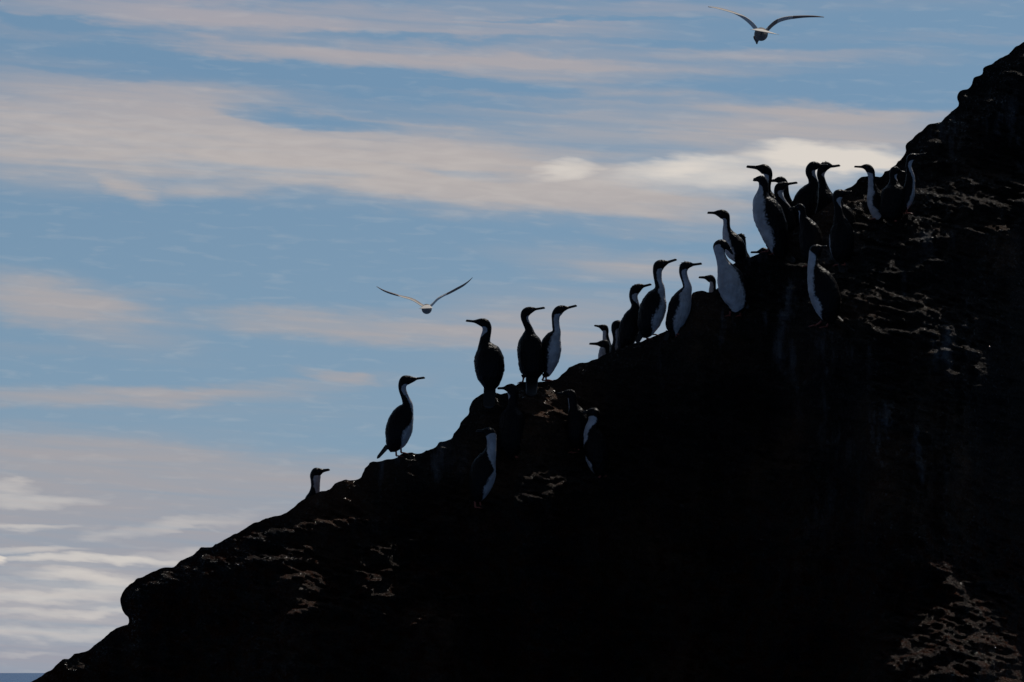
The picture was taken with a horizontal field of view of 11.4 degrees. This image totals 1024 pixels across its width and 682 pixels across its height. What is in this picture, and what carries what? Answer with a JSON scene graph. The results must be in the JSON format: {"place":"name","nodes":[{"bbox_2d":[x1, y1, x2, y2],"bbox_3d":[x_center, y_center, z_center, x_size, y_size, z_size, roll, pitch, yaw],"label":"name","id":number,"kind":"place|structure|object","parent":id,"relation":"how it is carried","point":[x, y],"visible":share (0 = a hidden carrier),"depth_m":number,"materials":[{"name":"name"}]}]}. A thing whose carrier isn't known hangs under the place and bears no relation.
{"place":"outdoors","nodes":[
{"label":"outdoors","id":0,"kind":"place"},
{"bbox_2d":[0,673,43,681],"bbox_3d":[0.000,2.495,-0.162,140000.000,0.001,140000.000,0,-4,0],"label":"sea water","id":1,"kind":"structure","parent":0,"point":[17,677],"depth_m":2759.77,"materials":[{"name":"blue liquid"}]},
{"bbox_2d":[378,277,472,313],"bbox_3d":[-0.972,-0.508,56.854,0.850,0.400,0.745,3,-5,-40],"label":"gull","id":2,"kind":"object","parent":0,"point":[426,308],"visible":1,"depth_m":56.98,"materials":[{"name":"white"}]},
{"bbox_2d":[0,0,1023,672],"label":"sky","id":3,"kind":"structure","parent":0,"point":[206,206],"materials":[{"name":"blue"}]},
{"bbox_2d":[32,42,1023,681],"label":"rocky hillside","id":4,"kind":"structure","parent":0,"point":[782,492],"depth_m":39.81,"materials":[{"name":"black stone"}]},
{"bbox_2d":[305,468,329,497],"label":"cormorant","id":5,"kind":"object","parent":4,"relation":"on","point":[315,475],"visible":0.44,"depth_m":40.62,"materials":[{"name":"black"}]},
{"bbox_2d":[377,375,424,458],"bbox_3d":[-0.879,0.599,40.374,0.336,0.657,0.204,-3,-5,35],"label":"cormorant","id":6,"kind":"object","parent":4,"relation":"on","point":[399,429],"visible":1,"depth_m":40.33,"materials":[{"name":"black"}]},
{"bbox_2d":[469,427,495,508],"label":"cormorant","id":7,"kind":"object","parent":4,"relation":"on","point":[482,474],"visible":1,"depth_m":39.96,"materials":[{"name":"black"}]},
{"bbox_2d":[466,318,504,408],"bbox_3d":[-0.213,0.181,40.590,0.311,0.722,0.211,0,-4,0],"label":"cormorant","id":8,"kind":"object","parent":4,"relation":"on","point":[489,365],"visible":1,"depth_m":40.53,"materials":[{"name":"black"}]},
{"bbox_2d":[497,384,524,459],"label":"cormorant","id":9,"kind":"object","parent":4,"relation":"on","point":[511,422],"visible":1,"depth_m":40.35,"materials":[{"name":"black"}]},
{"bbox_2d":[517,307,544,396],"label":"cormorant","id":10,"kind":"object","parent":4,"relation":"on","point":[530,352],"visible":1,"depth_m":40.68,"materials":[{"name":"black"}]},
{"bbox_2d":[541,305,576,381],"bbox_3d":[0.358,0.016,40.781,0.289,0.615,0.159,-2,-4,26],"label":"cormorant","id":11,"kind":"object","parent":4,"relation":"on","point":[551,342],"visible":1,"depth_m":40.77,"materials":[{"name":"black"}]},
{"bbox_2d":[557,389,587,453],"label":"cormorant","id":12,"kind":"object","parent":4,"relation":"on","point":[576,420],"visible":1,"depth_m":40.42,"materials":[{"name":"black"}]},
{"bbox_2d":[582,408,609,477],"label":"cormorant","id":13,"kind":"object","parent":4,"relation":"on","point":[596,450],"visible":1,"depth_m":40.24,"materials":[{"name":"black"}]},
{"bbox_2d":[589,340,609,357],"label":"cormorant","id":14,"kind":"object","parent":4,"relation":"on","point":[604,346],"visible":0.48,"depth_m":41.28,"materials":[{"name":"black"}]},
{"bbox_2d":[594,325,610,353],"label":"cormorant","id":15,"kind":"object","parent":4,"relation":"on","point":[604,329],"visible":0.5,"depth_m":41.40,"materials":[{"name":"black"}]},
{"bbox_2d":[610,320,620,351],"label":"cormorant","id":16,"kind":"object","parent":4,"relation":"on","point":[614,331],"visible":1,"depth_m":41.17,"materials":[{"name":"black"}]},
{"bbox_2d":[617,283,651,349],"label":"cormorant","id":17,"kind":"object","parent":4,"relation":"on","point":[628,330],"visible":1,"depth_m":41.06,"materials":[{"name":"black"}]},
{"bbox_2d":[635,258,676,342],"bbox_3d":[1.144,-0.322,40.937,0.291,0.677,0.207,-3,-5,37],"label":"cormorant","id":18,"kind":"object","parent":4,"relation":"on","point":[652,310],"visible":1,"depth_m":40.90,"materials":[{"name":"black"}]},
{"bbox_2d":[664,261,701,340],"bbox_3d":[1.359,-0.322,40.869,0.273,0.639,0.175,-3,-4,34],"label":"cormorant","id":19,"kind":"object","parent":4,"relation":"on","point":[679,309],"visible":1,"depth_m":40.84,"materials":[{"name":"black"}]},
{"bbox_2d":[699,275,715,291],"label":"cormorant","id":20,"kind":"object","parent":4,"relation":"on","point":[711,279],"visible":0.3,"depth_m":41.40,"materials":[{"name":"black"}]},
{"bbox_2d":[707,210,746,261],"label":"cormorant","id":21,"kind":"object","parent":4,"relation":"on","point":[735,241],"visible":0.86,"depth_m":41.16,"materials":[{"name":"black"}]},
{"bbox_2d":[713,239,749,316],"bbox_3d":[1.748,-0.499,40.735,0.262,0.618,0.214,-2,-4,23],"label":"cormorant","id":22,"kind":"object","parent":4,"relation":"on","point":[732,287],"visible":1,"depth_m":40.67,"materials":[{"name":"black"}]},
{"bbox_2d":[738,233,749,257],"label":"cormorant","id":23,"kind":"object","parent":4,"relation":"on","point":[742,236],"visible":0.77,"depth_m":41.34,"materials":[{"name":"black"}]},
{"bbox_2d":[746,164,775,199],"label":"cormorant","id":24,"kind":"object","parent":4,"relation":"on","point":[765,170],"visible":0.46,"depth_m":41.49,"materials":[{"name":"black"}]},
{"bbox_2d":[752,175,795,262],"bbox_3d":[2.101,-0.973,41.088,0.342,0.712,0.229,0,-4,0],"label":"cormorant","id":25,"kind":"object","parent":4,"relation":"on","point":[769,218],"visible":1,"depth_m":41.02,"materials":[{"name":"black"}]},
{"bbox_2d":[772,176,791,206],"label":"cormorant","id":26,"kind":"object","parent":4,"relation":"on","point":[787,197],"visible":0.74,"depth_m":41.52,"materials":[{"name":"black"}]},
{"bbox_2d":[774,181,797,233],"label":"cormorant","id":27,"kind":"object","parent":4,"relation":"on","point":[779,188],"visible":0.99,"depth_m":41.35,"materials":[{"name":"black"}]},
{"bbox_2d":[788,204,822,266],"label":"cormorant","id":28,"kind":"object","parent":4,"relation":"on","point":[810,234],"visible":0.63,"depth_m":40.69,"materials":[{"name":"black"}]},
{"bbox_2d":[791,161,827,226],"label":"cormorant","id":29,"kind":"object","parent":4,"relation":"on","point":[807,196],"visible":0.66,"depth_m":41.45,"materials":[{"name":"black"}]},
{"bbox_2d":[816,161,839,212],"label":"cormorant","id":30,"kind":"object","parent":4,"relation":"on","point":[825,196],"visible":0.45,"depth_m":41.75,"materials":[{"name":"black"}]},
{"bbox_2d":[807,244,854,330],"bbox_3d":[2.496,-0.405,39.790,0.526,0.696,0.239,-2,-4,33],"label":"cormorant","id":31,"kind":"object","parent":4,"relation":"on","point":[824,293],"visible":1,"depth_m":39.76,"materials":[{"name":"black"}]},
{"bbox_2d":[829,189,853,272],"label":"cormorant","id":32,"kind":"object","parent":4,"relation":"on","point":[841,240],"visible":1,"depth_m":40.45,"materials":[{"name":"black"}]},
{"bbox_2d":[841,193,855,227],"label":"cormorant","id":33,"kind":"object","parent":4,"relation":"on","point":[848,213],"visible":0.31,"depth_m":40.90,"materials":[{"name":"black"}]},
{"bbox_2d":[854,164,882,219],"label":"cormorant","id":34,"kind":"object","parent":4,"relation":"on","point":[873,197],"visible":1,"depth_m":40.80,"materials":[{"name":"black"}]},
{"bbox_2d":[880,166,904,225],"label":"cormorant","id":35,"kind":"object","parent":4,"relation":"on","point":[892,202],"visible":1,"depth_m":40.67,"materials":[{"name":"black"}]},
{"bbox_2d":[903,153,925,213],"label":"cormorant","id":36,"kind":"object","parent":4,"relation":"on","point":[909,189],"visible":1,"depth_m":40.70,"materials":[{"name":"black"}]},
{"bbox_2d":[750,247,766,252],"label":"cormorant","id":37,"kind":"object","parent":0,"point":[761,250],"visible":0.23,"depth_m":41.60,"materials":[{"name":"black"}]},
{"bbox_2d":[708,6,821,43],"bbox_3d":[2.408,-2.974,47.880,0.968,0.312,0.667,-2,-4,27],"label":"gull","id":38,"kind":"object","parent":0,"point":[760,33],"visible":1,"depth_m":47.98,"materials":[{"name":"white"}]}
]}

